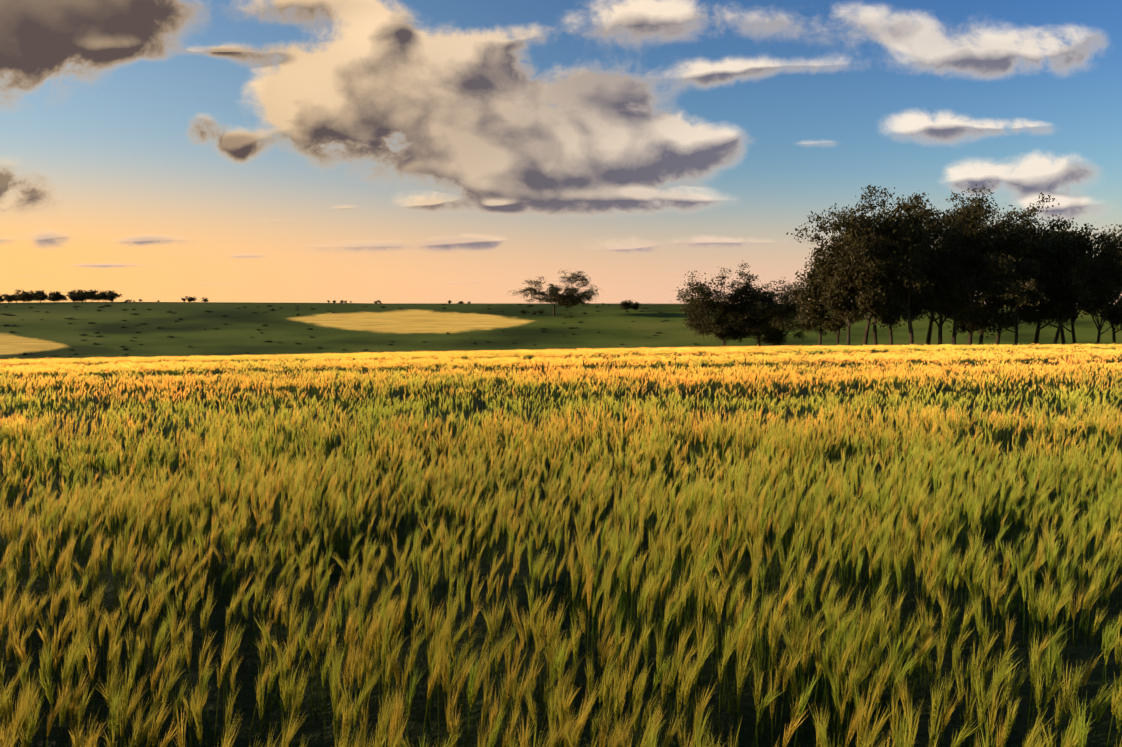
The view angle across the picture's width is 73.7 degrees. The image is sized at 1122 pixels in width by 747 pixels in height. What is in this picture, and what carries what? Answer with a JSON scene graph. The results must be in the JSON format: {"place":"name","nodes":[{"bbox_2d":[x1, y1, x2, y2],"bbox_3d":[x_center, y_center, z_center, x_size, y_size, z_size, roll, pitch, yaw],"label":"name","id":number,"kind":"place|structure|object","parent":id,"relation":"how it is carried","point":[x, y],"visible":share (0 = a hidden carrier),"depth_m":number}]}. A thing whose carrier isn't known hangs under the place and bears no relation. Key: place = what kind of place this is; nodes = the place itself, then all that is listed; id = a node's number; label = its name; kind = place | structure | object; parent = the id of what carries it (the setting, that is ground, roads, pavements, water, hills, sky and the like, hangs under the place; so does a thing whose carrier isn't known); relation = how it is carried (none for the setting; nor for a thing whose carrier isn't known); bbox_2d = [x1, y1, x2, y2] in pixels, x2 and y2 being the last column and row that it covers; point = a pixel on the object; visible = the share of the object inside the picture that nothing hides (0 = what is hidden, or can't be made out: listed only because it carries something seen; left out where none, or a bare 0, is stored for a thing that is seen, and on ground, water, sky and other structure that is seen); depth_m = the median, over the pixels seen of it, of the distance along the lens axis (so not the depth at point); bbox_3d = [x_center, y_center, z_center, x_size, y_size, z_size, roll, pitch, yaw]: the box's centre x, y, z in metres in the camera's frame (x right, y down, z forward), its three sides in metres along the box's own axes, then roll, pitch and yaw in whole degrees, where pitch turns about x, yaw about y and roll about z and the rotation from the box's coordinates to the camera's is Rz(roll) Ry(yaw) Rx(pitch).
{"place":"outdoors","nodes":[
{"label":"outdoors","id":0,"kind":"place"},
{"bbox_2d":[0,302,1121,359],"bbox_3d":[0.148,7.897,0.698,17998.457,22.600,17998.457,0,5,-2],"label":"grassy field","id":1,"kind":"structure","parent":0,"point":[350,328],"depth_m":206.92},
{"bbox_2d":[506,269,602,315],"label":"lone tree","id":2,"kind":"object","parent":1,"relation":"on","point":[567,299],"visible":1,"depth_m":262.71},
{"bbox_2d":[0,348,1121,746],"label":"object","id":3,"kind":"object","parent":1,"relation":"on","point":[720,720],"visible":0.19,"depth_m":3.64},
{"bbox_2d":[671,266,772,346],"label":"paddock tree","id":4,"kind":"object","parent":1,"relation":"on","point":[702,323],"visible":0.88,"depth_m":142.95},
{"bbox_2d":[711,260,812,346],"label":"paddock tree","id":5,"kind":"object","parent":1,"relation":"on","point":[773,308],"visible":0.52,"depth_m":143.53},
{"bbox_2d":[727,277,827,346],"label":"paddock tree","id":6,"kind":"object","parent":1,"relation":"on","point":[775,337],"visible":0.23,"depth_m":151.44},
{"bbox_2d":[787,231,853,345],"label":"gum tree","id":7,"kind":"object","parent":1,"relation":"on","point":[812,312],"visible":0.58,"depth_m":118.33},
{"bbox_2d":[793,233,855,345],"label":"gum tree","id":8,"kind":"object","parent":1,"relation":"on","point":[837,334],"visible":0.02,"depth_m":131.38},
{"bbox_2d":[786,187,944,345],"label":"gum tree","id":9,"kind":"object","parent":1,"relation":"on","point":[910,309],"visible":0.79,"depth_m":109.47},
{"bbox_2d":[805,211,928,345],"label":"gum tree","id":10,"kind":"object","parent":1,"relation":"on","point":[838,304],"visible":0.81,"depth_m":109.64},
{"bbox_2d":[842,184,911,345],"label":"gum tree","id":11,"kind":"object","parent":1,"relation":"on","point":[874,319],"visible":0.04,"depth_m":135.22},
{"bbox_2d":[841,189,933,345],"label":"gum tree","id":12,"kind":"object","parent":1,"relation":"on","point":[892,301],"visible":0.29,"depth_m":110.80},
{"bbox_2d":[846,190,958,344],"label":"gum tree","id":13,"kind":"object","parent":1,"relation":"on","point":[866,333],"visible":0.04,"depth_m":122.27},
{"bbox_2d":[881,205,1005,346],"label":"gum tree","id":14,"kind":"object","parent":1,"relation":"on","point":[941,319],"visible":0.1,"depth_m":119.74},
{"bbox_2d":[897,194,1008,345],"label":"gum tree","id":15,"kind":"object","parent":1,"relation":"on","point":[953,281],"visible":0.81,"depth_m":113.13},
{"bbox_2d":[924,190,1000,344],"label":"gum tree","id":16,"kind":"object","parent":1,"relation":"on","point":[929,334],"visible":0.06,"depth_m":129.59},
{"bbox_2d":[934,182,1029,345],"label":"gum tree","id":17,"kind":"object","parent":1,"relation":"on","point":[953,213],"visible":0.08,"depth_m":126.63},
{"bbox_2d":[920,201,1070,344],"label":"gum tree","id":18,"kind":"object","parent":1,"relation":"on","point":[965,327],"visible":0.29,"depth_m":114.01},
{"bbox_2d":[962,205,1049,345],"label":"gum tree","id":19,"kind":"object","parent":1,"relation":"on","point":[1013,290],"visible":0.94,"depth_m":110.45},
{"bbox_2d":[994,192,1073,345],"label":"gum tree","id":20,"kind":"object","parent":1,"relation":"on","point":[1025,305],"visible":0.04,"depth_m":123.51},
{"bbox_2d":[1003,214,1088,345],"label":"gum tree","id":21,"kind":"object","parent":1,"relation":"on","point":[1027,312],"visible":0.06,"depth_m":131.92},
{"bbox_2d":[1009,227,1093,344],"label":"gum tree","id":22,"kind":"object","parent":1,"relation":"on","point":[1029,320],"visible":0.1,"depth_m":138.14},
{"bbox_2d":[1025,221,1121,344],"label":"gum tree","id":23,"kind":"object","parent":1,"relation":"on","point":[1063,256],"visible":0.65,"depth_m":115.49},
{"bbox_2d":[1028,224,1121,344],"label":"gum tree","id":24,"kind":"object","parent":1,"relation":"on","point":[1052,317],"visible":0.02,"depth_m":123.88},
{"bbox_2d":[1046,230,1121,343],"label":"gum tree","id":25,"kind":"object","parent":1,"relation":"on","point":[1089,293],"visible":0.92,"depth_m":112.53},
{"bbox_2d":[1090,230,1121,344],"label":"gum tree","id":26,"kind":"object","parent":1,"relation":"on","point":[1113,336],"visible":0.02,"depth_m":130.31},
{"bbox_2d":[0,0,1121,303],"label":"sky","id":27,"kind":"structure","parent":0,"point":[254,151]}
]}

